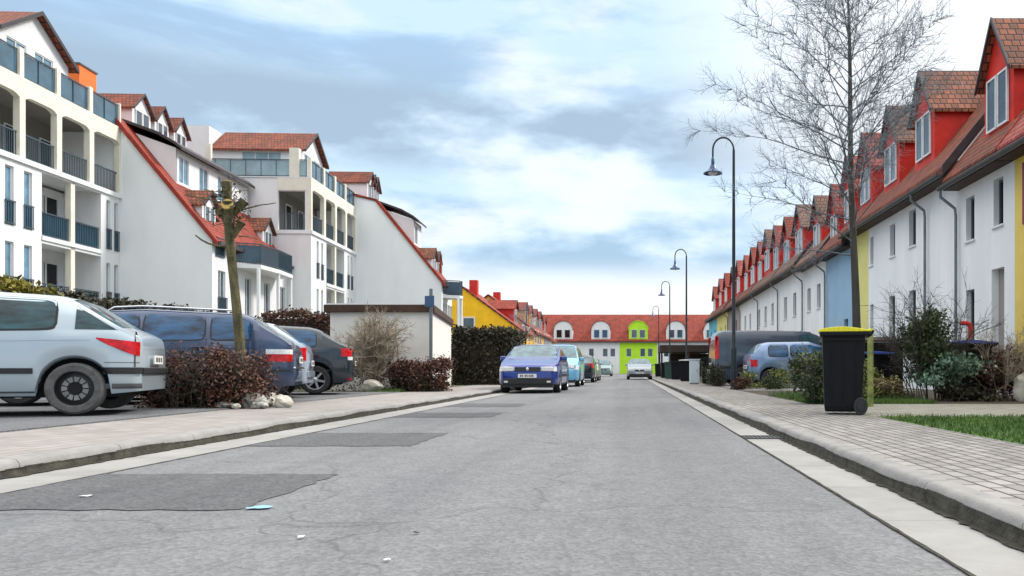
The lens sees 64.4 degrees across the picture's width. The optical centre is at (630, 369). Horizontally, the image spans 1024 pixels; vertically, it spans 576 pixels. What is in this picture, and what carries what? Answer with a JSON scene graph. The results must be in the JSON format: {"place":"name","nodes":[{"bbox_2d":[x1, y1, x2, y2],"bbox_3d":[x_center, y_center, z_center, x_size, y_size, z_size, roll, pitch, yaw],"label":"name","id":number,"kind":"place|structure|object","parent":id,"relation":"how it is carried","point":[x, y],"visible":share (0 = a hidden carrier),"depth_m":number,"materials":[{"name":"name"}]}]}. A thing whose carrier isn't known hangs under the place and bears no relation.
{"place":"outdoors","nodes":[
{"label":"outdoors","id":0,"kind":"place"},
{"bbox_2d":[0,11,121,298],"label":"apartment building","id":1,"kind":"structure","parent":0,"point":[59,227],"depth_m":33.50,"materials":[{"name":"paint"}]},
{"bbox_2d":[3,122,12,152],"bbox_3d":[-26.036,-9.230,33.704,0.070,2.100,1.000,0,0,-3],"label":"balcony door","id":2,"kind":"structure","parent":1,"relation":"in","point":[5,124],"depth_m":33.43,"materials":[{"name":"glass"}]},
{"bbox_2d":[5,241,11,277],"bbox_3d":[-23.415,-3.715,30.020,0.070,2.230,0.450,0,0,-3],"label":"window","id":3,"kind":"structure","parent":1,"relation":"in","point":[8,245],"depth_m":30.13,"materials":[{"name":"blue glass"}]},
{"bbox_2d":[5,165,11,224],"bbox_3d":[-23.415,-6.565,30.020,0.070,2.230,0.450,0,0,-3],"label":"window","id":4,"kind":"structure","parent":1,"relation":"in","point":[8,169],"depth_m":30.13,"materials":[{"name":"blue glass"}]},
{"bbox_2d":[24,245,29,278],"bbox_3d":[-23.466,-3.715,31.019,0.070,2.230,0.450,0,0,-3],"label":"window","id":5,"kind":"structure","parent":1,"relation":"in","point":[26,248],"depth_m":31.09,"materials":[{"name":"blue glass"}]},
{"bbox_2d":[24,171,29,229],"bbox_3d":[-23.466,-6.565,31.019,0.070,2.230,0.450,0,0,-3],"label":"window","id":6,"kind":"structure","parent":1,"relation":"in","point":[26,175],"depth_m":31.09,"materials":[{"name":"blue glass"}]},
{"bbox_2d":[38,137,50,166],"bbox_3d":[-26.151,-9.230,35.842,0.070,2.100,1.000,0,0,-3],"label":"balcony door","id":7,"kind":"structure","parent":1,"relation":"in","point":[39,138],"depth_m":35.70,"materials":[{"name":"grey glass"}]},
{"bbox_2d":[45,262,57,287],"bbox_3d":[-25.083,-3.580,34.664,0.070,2.100,0.800,0,0,-3],"label":"balcony door","id":8,"kind":"structure","parent":1,"relation":"in","point":[51,269],"depth_m":34.67,"materials":[{"name":"black glass"}]},
{"bbox_2d":[45,195,57,216],"bbox_3d":[-25.083,-6.430,34.664,0.070,2.100,0.800,0,0,-3],"label":"balcony door","id":9,"kind":"structure","parent":1,"relation":"in","point":[51,204],"depth_m":34.67,"materials":[{"name":"black glass"}]},
{"bbox_2d":[62,93,293,320],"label":"apartment wing","id":10,"kind":"structure","parent":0,"point":[167,256],"depth_m":37.28,"materials":[{"name":"white paint"}]},
{"bbox_2d":[245,278,249,315],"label":"window","id":11,"kind":"structure","parent":10,"relation":"in","point":[247,281],"depth_m":41.40,"materials":[{"name":"grey glass"}]},
{"bbox_2d":[0,392,398,432],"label":"parking lot","id":12,"kind":"structure","parent":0,"point":[41,413],"depth_m":10.24,"materials":[{"name":"concrete"}]},
{"bbox_2d":[0,273,63,295],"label":"hedge","id":13,"kind":"object","parent":12,"relation":"on","point":[13,285],"visible":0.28,"depth_m":16.03,"materials":[{"name":"green plant"}]},
{"bbox_2d":[0,292,167,413],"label":"parked car","id":14,"kind":"object","parent":12,"relation":"on","point":[67,355],"visible":1,"depth_m":9.42,"materials":[{"name":"silver metal"}]},
{"bbox_2d":[1,305,303,404],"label":"parked car","id":15,"kind":"object","parent":12,"relation":"on","point":[190,328],"visible":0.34,"depth_m":12.74,"materials":[{"name":"blue paint"}]},
{"bbox_2d":[133,335,293,408],"bbox_3d":[-6.288,0.034,11.930,2.280,1.152,2.098,0,0,-34],"label":"russet bush","id":16,"kind":"object","parent":12,"relation":"on","point":[191,382],"visible":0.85,"depth_m":11.55,"materials":[{"name":"brown plant"}]},
{"bbox_2d":[135,323,314,396],"bbox_3d":[-8.148,-0.220,15.410,3.804,1.490,1.942,0,0,-17],"label":"parked car","id":17,"kind":"object","parent":12,"relation":"on","point":[308,373],"visible":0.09,"depth_m":15.32,"materials":[{"name":"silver metal"}]},
{"bbox_2d":[185,177,275,371],"bbox_3d":[-6.078,-1.192,12.168,1.021,3.537,0.830,0,0,30],"label":"pollarded tree","id":18,"kind":"object","parent":12,"relation":"on","point":[229,210],"visible":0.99,"depth_m":12.10,"materials":[{"name":"brown plant"}]},
{"bbox_2d":[278,325,355,393],"bbox_3d":[-8.285,-0.229,17.759,4.154,1.508,1.980,0,0,-17],"label":"parked car","id":19,"kind":"object","parent":12,"relation":"on","point":[334,361],"visible":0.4,"depth_m":17.42,"materials":[{"name":"black paint"}]},
{"bbox_2d":[0,385,500,457],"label":"pavement","id":20,"kind":"structure","parent":0,"point":[19,443],"depth_m":8.36,"materials":[{"name":"grey concrete"}]},
{"bbox_2d":[241,393,270,408],"bbox_3d":[-5.514,0.478,11.757,0.399,0.300,0.423,0,0,-15],"label":"garden stone","id":21,"kind":"object","parent":20,"relation":"on","point":[248,402],"visible":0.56,"depth_m":11.59,"materials":[{"name":"white stone"}]},
{"bbox_2d":[274,394,293,407],"bbox_3d":[-5.151,0.479,11.901,0.266,0.236,0.240,0,0,0],"label":"garden stone","id":22,"kind":"object","parent":20,"relation":"on","point":[283,401],"visible":0.92,"depth_m":11.82,"materials":[{"name":"white stone"}]},
{"bbox_2d":[425,289,433,374],"bbox_3d":[-5.368,-0.805,21.483,0.300,2.750,0.124,0,0,25],"label":"sign post","id":23,"kind":"object","parent":20,"relation":"on","point":[429,301],"visible":0.92,"depth_m":21.46,"materials":[{"name":"metal"}]},
{"bbox_2d":[187,125,356,318],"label":"apartment building","id":24,"kind":"structure","parent":0,"point":[293,179],"depth_m":47.70,"materials":[{"name":"paint"}]},
{"bbox_2d":[242,151,280,177],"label":"window","id":25,"kind":"structure","parent":24,"relation":"in","point":[245,154],"depth_m":47.79,"materials":[{"name":"blue glass"}]},
{"bbox_2d":[293,378,469,391],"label":"verge soil","id":26,"kind":"structure","parent":0,"point":[297,390],"depth_m":21.64,"materials":[{"name":"brown soil"}]},
{"bbox_2d":[45,286,256,316],"bbox_3d":[-13.053,-0.486,21.904,2.041,2.910,10.034,0,0,0],"label":"hedge","id":27,"kind":"object","parent":26,"relation":"on","point":[107,303],"visible":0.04,"depth_m":19.52,"materials":[{"name":"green plant"}]},
{"bbox_2d":[257,305,329,386],"bbox_3d":[-10.626,-0.656,26.727,3.777,3.032,1.233,0,0,0],"label":"brown hedge","id":28,"kind":"object","parent":26,"relation":"on","point":[319,321],"visible":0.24,"depth_m":26.50,"materials":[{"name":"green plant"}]},
{"bbox_2d":[295,362,387,391],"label":"ground shrub","id":29,"kind":"object","parent":26,"relation":"on","point":[299,387],"visible":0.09,"depth_m":21.15,"materials":[{"name":"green plant"}]},
{"bbox_2d":[362,379,383,391],"bbox_3d":[-6.549,0.420,20.409,0.547,0.364,0.511,0,0,0],"label":"pale boulder","id":30,"kind":"object","parent":26,"relation":"on","point":[371,384],"visible":0.83,"depth_m":20.20,"materials":[{"name":"stone"}]},
{"bbox_2d":[329,300,416,391],"bbox_3d":[-6.819,-0.490,20.612,2.681,2.531,2.513,0,0,29],"label":"bare shrub","id":31,"kind":"object","parent":26,"relation":"on","point":[372,350],"visible":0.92,"depth_m":20.45,"materials":[{"name":"brown plant"}]},
{"bbox_2d":[324,303,453,390],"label":"garage","id":32,"kind":"structure","parent":26,"relation":"on","point":[342,316],"depth_m":21.90,"materials":[{"name":"white paint"}]},
{"bbox_2d":[382,351,454,391],"bbox_3d":[-5.536,0.149,20.975,1.885,1.291,1.368,0,0,0],"label":"russet hedge","id":33,"kind":"object","parent":26,"relation":"on","point":[408,380],"visible":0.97,"depth_m":20.65,"materials":[{"name":"brown plant"}]},
{"bbox_2d":[451,323,527,384],"bbox_3d":[-5.614,-0.447,31.748,2.978,2.745,4.204,0,0,0],"label":"tall hedge","id":34,"kind":"object","parent":26,"relation":"on","point":[478,353],"visible":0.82,"depth_m":30.08,"materials":[{"name":"green plant"}]},
{"bbox_2d":[509,302,543,344],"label":"bare tree","id":35,"kind":"object","parent":26,"relation":"on","point":[525,318],"visible":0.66,"depth_m":65.95,"materials":[{"name":"brown plant"}]},
{"bbox_2d":[317,171,462,377],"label":"apartment wing","id":36,"kind":"structure","parent":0,"point":[395,262],"depth_m":55.55,"materials":[{"name":"white paint"}]},
{"bbox_2d":[0,374,969,575],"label":"road","id":37,"kind":"structure","parent":0,"point":[615,475],"depth_m":3.65,"materials":[{"name":"grey asphalt"}]},
{"bbox_2d":[0,473,336,509],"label":"road patch","id":38,"kind":"object","parent":37,"relation":"on","point":[173,491],"visible":1,"depth_m":4.32,"materials":[{"name":"grey asphalt"}]},
{"bbox_2d":[247,433,445,445],"bbox_3d":[-2.605,0.656,7.625,1.449,0.001,1.486,0,0,0],"label":"road patch","id":39,"kind":"object","parent":37,"relation":"on","point":[359,439],"visible":1,"depth_m":7.54,"materials":[{"name":"grey asphalt"}]},
{"bbox_2d":[394,413,500,416],"bbox_3d":[-2.632,0.656,11.693,1.395,0.001,1.252,0,0,0],"label":"road patch","id":40,"kind":"object","parent":37,"relation":"on","point":[449,415],"visible":1,"depth_m":11.51,"materials":[{"name":"grey asphalt"}]},
{"bbox_2d":[445,404,523,406],"bbox_3d":[-2.662,0.656,14.894,1.335,0.001,1.451,0,0,0],"label":"road patch","id":41,"kind":"object","parent":37,"relation":"on","point":[486,405],"visible":1,"depth_m":14.75,"materials":[{"name":"grey asphalt"}]},
{"bbox_2d":[0,379,1023,550],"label":"gutter dirt","id":42,"kind":"structure","parent":37,"relation":"on","point":[1007,542],"depth_m":4.89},
{"bbox_2d":[499,345,568,392],"bbox_3d":[-2.880,-0.060,24.541,1.980,1.440,4.432,0,0,0],"label":"parked car","id":43,"kind":"object","parent":37,"relation":"on","point":[534,366],"visible":1,"depth_m":22.71,"materials":[{"name":"blue paint"}]},
{"bbox_2d":[555,345,583,386],"bbox_3d":[-2.860,-0.191,32.941,2.017,1.701,4.132,0,0,0],"label":"parked car","id":44,"kind":"object","parent":37,"relation":"on","point":[575,358],"visible":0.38,"depth_m":31.71,"materials":[{"name":"teal paint"}]},
{"bbox_2d":[582,355,598,382],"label":"parked car","id":45,"kind":"object","parent":37,"relation":"on","point":[590,368],"visible":0.47,"depth_m":41.45,"materials":[{"name":"black paint"}]},
{"bbox_2d":[599,360,612,375],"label":"parked car","id":46,"kind":"object","parent":37,"relation":"on","point":[606,367],"visible":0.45,"depth_m":82.34,"materials":[{"name":"teal paint"}]},
{"bbox_2d":[625,359,653,379],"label":"parked car","id":47,"kind":"object","parent":37,"relation":"on","point":[639,367],"visible":1,"depth_m":54.15,"materials":[{"name":"grey paint"}]},
{"bbox_2d":[0,379,975,575],"bbox_3d":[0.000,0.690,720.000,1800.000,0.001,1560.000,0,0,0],"label":"ground","id":48,"kind":"structure","parent":0,"point":[460,403],"depth_m":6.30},
{"bbox_2d":[0,388,511,470],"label":"kerb","id":49,"kind":"structure","parent":48,"relation":"on","point":[36,458],"depth_m":6.82,"materials":[{"name":"concrete"}]},
{"bbox_2d":[0,388,514,477],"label":"kerb grime","id":50,"kind":"object","parent":49,"relation":"on","point":[86,459],"visible":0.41,"depth_m":6.62,"materials":[{"name":"grey concrete"}]},
{"bbox_2d":[0,375,601,493],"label":"gutter strip","id":51,"kind":"object","parent":48,"relation":"on","point":[33,480],"depth_m":6.30,"materials":[{"name":"concrete"}]},
{"bbox_2d":[546,315,583,353],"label":"end terrace house","id":52,"kind":"structure","parent":48,"relation":"on","point":[564,329],"depth_m":127.29,"materials":[{"name":"red tile"}]},
{"bbox_2d":[582,315,619,373],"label":"end terrace house","id":53,"kind":"structure","parent":48,"relation":"on","point":[600,337],"depth_m":127.00,"materials":[{"name":"white paint"}]},
{"bbox_2d":[620,315,656,373],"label":"end terrace house","id":54,"kind":"structure","parent":48,"relation":"on","point":[638,336],"depth_m":127.00,"materials":[{"name":"green paint"}]},
{"bbox_2d":[656,315,694,363],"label":"end terrace house","id":55,"kind":"structure","parent":48,"relation":"on","point":[677,329],"depth_m":127.00,"materials":[{"name":"red tile"}]},
{"bbox_2d":[692,315,708,353],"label":"end terrace house","id":56,"kind":"structure","parent":48,"relation":"on","point":[701,331],"depth_m":127.82,"materials":[{"name":"red tile"}]},
{"bbox_2d":[643,377,1023,575],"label":"gutter strip","id":57,"kind":"object","parent":48,"relation":"on","point":[971,550],"visible":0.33,"depth_m":3.69,"materials":[{"name":"concrete"}]},
{"bbox_2d":[652,378,1023,529],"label":"kerb","id":58,"kind":"structure","parent":48,"relation":"on","point":[1007,511],"depth_m":4.40,"materials":[{"name":"concrete"}]},
{"bbox_2d":[647,377,1023,545],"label":"kerb grime","id":59,"kind":"object","parent":58,"relation":"on","point":[1013,533],"visible":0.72,"depth_m":4.07,"materials":[{"name":"grey concrete"}]},
{"bbox_2d":[452,280,535,344],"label":"terraced house","id":60,"kind":"structure","parent":0,"point":[479,310],"depth_m":70.00,"materials":[{"name":"yellow paint"}]},
{"bbox_2d":[0,0,1023,314],"label":"sky","id":61,"kind":"structure","parent":0,"point":[539,146],"materials":[{"name":"blue"}]},
{"bbox_2d":[484,292,545,344],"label":"terraced house","id":62,"kind":"structure","parent":0,"point":[497,296],"depth_m":81.84,"materials":[{"name":"red tile"}]},
{"bbox_2d":[532,309,553,344],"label":"terraced house","id":63,"kind":"structure","parent":0,"point":[547,338],"depth_m":91.54,"materials":[{"name":"white tile"}]},
{"bbox_2d":[704,286,718,337],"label":"row house","id":64,"kind":"structure","parent":0,"point":[712,322],"depth_m":83.05,"materials":[{"name":"teal paint"}]},
{"bbox_2d":[711,273,730,331],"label":"row house","id":65,"kind":"structure","parent":0,"point":[724,291],"depth_m":74.61,"materials":[{"name":"yellow paint"}]},
{"bbox_2d":[721,260,743,330],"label":"row house","id":66,"kind":"structure","parent":0,"point":[739,283],"depth_m":65.43,"materials":[{"name":"tile"}]},
{"bbox_2d":[735,247,757,330],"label":"row house","id":67,"kind":"structure","parent":0,"point":[750,275],"depth_m":58.75,"materials":[{"name":"white paint"}]},
{"bbox_2d":[746,225,783,330],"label":"row house","id":68,"kind":"structure","parent":0,"point":[762,292],"depth_m":50.74,"materials":[{"name":"white paint"}]},
{"bbox_2d":[768,204,812,330],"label":"row house","id":69,"kind":"structure","parent":0,"point":[789,304],"depth_m":42.71,"materials":[{"name":"white paint"}]},
{"bbox_2d":[791,195,829,336],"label":"row house","id":70,"kind":"structure","parent":0,"point":[812,301],"depth_m":37.46,"materials":[{"name":"white paint"}]},
{"bbox_2d":[709,384,922,390],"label":"driveway","id":71,"kind":"structure","parent":0,"point":[762,389],"depth_m":22.68,"materials":[{"name":"grey concrete"}]},
{"bbox_2d":[707,331,821,384],"bbox_3d":[5.392,-0.426,29.171,5.004,1.972,2.128,0,0,-4],"label":"van","id":72,"kind":"object","parent":71,"relation":"on","point":[719,346],"visible":0.19,"depth_m":28.26,"materials":[{"name":"metal"}]},
{"bbox_2d":[742,342,821,386],"bbox_3d":[5.571,-0.176,25.895,3.754,1.471,1.924,0,0,-3],"label":"parked car","id":73,"kind":"object","parent":71,"relation":"on","point":[760,358],"visible":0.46,"depth_m":25.11,"materials":[{"name":"blue paint"}]},
{"bbox_2d":[813,156,859,327],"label":"row house","id":74,"kind":"structure","parent":0,"point":[837,297],"depth_m":33.22,"materials":[{"name":"blue paint"}]},
{"bbox_2d":[654,374,1019,401],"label":"garden soil","id":75,"kind":"structure","parent":0,"point":[930,394],"depth_m":18.39,"materials":[{"name":"brown soil"}]},
{"bbox_2d":[658,345,707,375],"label":"carport","id":76,"kind":"object","parent":75,"relation":"on","point":[662,349],"visible":0.27,"depth_m":70.00,"materials":[{"name":"brown wood"}]},
{"bbox_2d":[703,137,736,389],"bbox_3d":[2.587,-3.068,23.000,0.985,7.276,0.544,0,0,0],"label":"street lamp","id":77,"kind":"object","parent":75,"relation":"on","point":[712,170],"visible":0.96,"depth_m":22.96,"materials":[{"name":"metal"}]},
{"bbox_2d":[730,375,753,389],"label":"shrub","id":78,"kind":"object","parent":75,"relation":"on","point":[740,383],"visible":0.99,"depth_m":22.52,"materials":[{"name":"brown plant"}]},
{"bbox_2d":[739,368,763,388],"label":"shrub","id":79,"kind":"object","parent":75,"relation":"on","point":[752,375],"visible":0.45,"depth_m":23.87,"materials":[{"name":"green plant"}]},
{"bbox_2d":[759,373,785,389],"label":"shrub","id":80,"kind":"object","parent":75,"relation":"on","point":[768,382],"visible":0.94,"depth_m":22.69,"materials":[{"name":"green plant"}]},
{"bbox_2d":[763,366,792,387],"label":"shrub","id":81,"kind":"object","parent":75,"relation":"on","point":[779,373],"visible":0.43,"depth_m":24.12,"materials":[{"name":"green plant"}]},
{"bbox_2d":[681,0,976,397],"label":"bare tree","id":82,"kind":"object","parent":75,"relation":"on","point":[852,117],"visible":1,"depth_m":14.65,"materials":[{"name":"grey plant"}]},
{"bbox_2d":[837,132,883,329],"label":"row house","id":83,"kind":"structure","parent":75,"relation":"on","point":[863,247],"depth_m":29.45,"materials":[{"name":"yellow paint"}]},
{"bbox_2d":[863,353,884,387],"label":"shrub","id":84,"kind":"object","parent":75,"relation":"on","point":[877,375],"visible":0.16,"depth_m":16.25,"materials":[{"name":"green plant"}]},
{"bbox_2d":[863,351,895,388],"bbox_3d":[5.276,0.085,17.199,0.751,0.961,0.570,0,0,3],"label":"wheelie bin","id":85,"kind":"object","parent":75,"relation":"on","point":[882,358],"visible":0.41,"depth_m":16.95,"materials":[{"name":"black plastic"}]},
{"bbox_2d":[865,337,902,387],"bbox_3d":[5.550,-0.124,18.614,1.440,1.319,0.760,0,0,-4],"label":"storage box","id":86,"kind":"object","parent":75,"relation":"on","point":[877,345],"visible":0.15,"depth_m":18.29,"materials":[{"name":"black plastic"}]},
{"bbox_2d":[861,267,1007,400],"bbox_3d":[5.600,-0.684,14.809,2.491,2.518,2.629,0,0,23],"label":"shrub","id":87,"kind":"object","parent":75,"relation":"on","point":[931,357],"visible":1,"depth_m":14.63,"materials":[{"name":"green plant"}]},
{"bbox_2d":[933,383,973,401],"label":"shrub","id":88,"kind":"object","parent":75,"relation":"on","point":[952,392],"visible":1,"depth_m":14.44,"materials":[{"name":"green plant"}]},
{"bbox_2d":[949,340,997,393],"bbox_3d":[6.480,0.001,15.303,0.881,1.128,0.670,0,0,-5],"label":"wheelie bin","id":89,"kind":"object","parent":75,"relation":"on","point":[974,383],"visible":0.38,"depth_m":15.02,"materials":[{"name":"black plastic"}]},
{"bbox_2d":[958,386,1007,401],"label":"shrub","id":90,"kind":"object","parent":75,"relation":"on","point":[983,395],"visible":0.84,"depth_m":14.53,"materials":[{"name":"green plant"}]},
{"bbox_2d":[955,315,1023,400],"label":"brown shrub","id":91,"kind":"object","parent":75,"relation":"on","point":[1003,374],"visible":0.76,"depth_m":14.89,"materials":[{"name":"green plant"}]},
{"bbox_2d":[989,114,1023,357],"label":"row house","id":92,"kind":"structure","parent":75,"relation":"on","point":[1010,146],"depth_m":17.64,"materials":[{"name":"yellow paint"}]},
{"bbox_2d":[1013,373,1023,401],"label":"pale block","id":93,"kind":"structure","parent":75,"relation":"on","point":[1018,388],"depth_m":14.40,"materials":[{"name":"stone"}]},
{"bbox_2d":[652,374,1023,505],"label":"pavement","id":94,"kind":"structure","parent":0,"point":[994,467],"depth_m":6.26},
{"bbox_2d":[670,361,679,379],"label":"wheelie bin","id":95,"kind":"object","parent":94,"relation":"on","point":[675,370],"visible":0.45,"depth_m":43.26,"materials":[{"name":"black plastic"}]},
{"bbox_2d":[670,249,687,358],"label":"street lamp","id":96,"kind":"object","parent":94,"relation":"on","point":[674,267],"visible":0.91,"depth_m":41.96,"materials":[{"name":"metal"}]},
{"bbox_2d":[679,359,688,380],"bbox_3d":[2.648,0.038,36.997,0.816,1.045,0.620,0,0,5],"label":"wheelie bin","id":97,"kind":"object","parent":94,"relation":"on","point":[684,369],"visible":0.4,"depth_m":36.76,"materials":[{"name":"black plastic"}]},
{"bbox_2d":[689,359,699,383],"bbox_3d":[2.520,0.068,31.500,0.430,0.985,0.350,0,0,0],"label":"utility box","id":98,"kind":"object","parent":94,"relation":"on","point":[694,375],"visible":0.88,"depth_m":31.35,"materials":[{"name":"paint"}]},
{"bbox_2d":[706,362,727,386],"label":"dark shrub","id":99,"kind":"object","parent":94,"relation":"on","point":[716,373],"visible":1,"depth_m":27.03,"materials":[{"name":"green plant"}]},
{"bbox_2d":[819,327,873,414],"bbox_3d":[2.742,0.012,10.195,0.668,1.097,0.651,0,0,13],"label":"wheelie bin","id":100,"kind":"object","parent":94,"relation":"on","point":[843,350],"visible":1,"depth_m":9.94,"materials":[{"name":"black plastic"}]},
{"bbox_2d":[873,373,912,398],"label":"straw grass","id":101,"kind":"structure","parent":0,"point":[881,383],"depth_m":15.40,"materials":[{"name":"beige plant"}]},
{"bbox_2d":[812,404,1023,416],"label":"path","id":102,"kind":"structure","parent":0,"point":[875,410],"depth_m":11.36,"materials":[{"name":"beige concrete"}]},
{"bbox_2d":[867,335,872,406],"bbox_3d":[3.660,0.018,12.209,0.087,1.094,0.105,0,0,0],"label":"post","id":103,"kind":"object","parent":102,"relation":"on","point":[870,371],"visible":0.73,"depth_m":12.16,"materials":[{"name":"yellow wood"}]},
{"bbox_2d":[856,70,984,389],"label":"row house","id":104,"kind":"structure","parent":0,"point":[907,221],"depth_m":23.77,"materials":[{"name":"white paint"}]},
{"bbox_2d":[880,417,1023,444],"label":"lawn","id":105,"kind":"structure","parent":0,"point":[968,428],"depth_m":7.59,"materials":[{"name":"green plant"}]},
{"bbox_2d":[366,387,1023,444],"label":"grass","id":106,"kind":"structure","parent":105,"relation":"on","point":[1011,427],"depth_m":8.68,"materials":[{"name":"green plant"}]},
{"bbox_2d":[934,402,1023,403],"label":"curb","id":107,"kind":"structure","parent":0,"point":[980,402],"depth_m":14.00,"materials":[{"name":"grey concrete"}]},
{"bbox_2d":[936,17,1023,394],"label":"row house","id":108,"kind":"structure","parent":0,"point":[979,181],"depth_m":19.11,"materials":[{"name":"white paint"}]},
{"bbox_2d":[991,179,1003,229],"bbox_3d":[8.675,-3.905,18.700,0.250,1.150,0.580,0,0,0],"label":"window","id":109,"kind":"structure","parent":108,"relation":"in","point":[1001,223],"depth_m":18.90,"materials":[{"name":"grey glass"}]},
{"bbox_2d":[999,269,1003,348],"bbox_3d":[8.795,-0.980,18.725,0.050,2.800,0.650,0,0,0],"label":"door","id":110,"kind":"structure","parent":108,"relation":"in","point":[1001,272],"depth_m":18.90,"materials":[{"name":"silver metal"}]},
{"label":"lawn","id":111,"kind":"structure","parent":0,"visible":0},
{"bbox_2d":[782,333,823,403],"bbox_3d":[3.138,0.114,13.261,1.232,1.545,1.492,0,0,0],"label":"shrub","id":112,"kind":"object","parent":111,"relation":"on","point":[803,370],"visible":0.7,"depth_m":13.16,"materials":[{"name":"green plant"}]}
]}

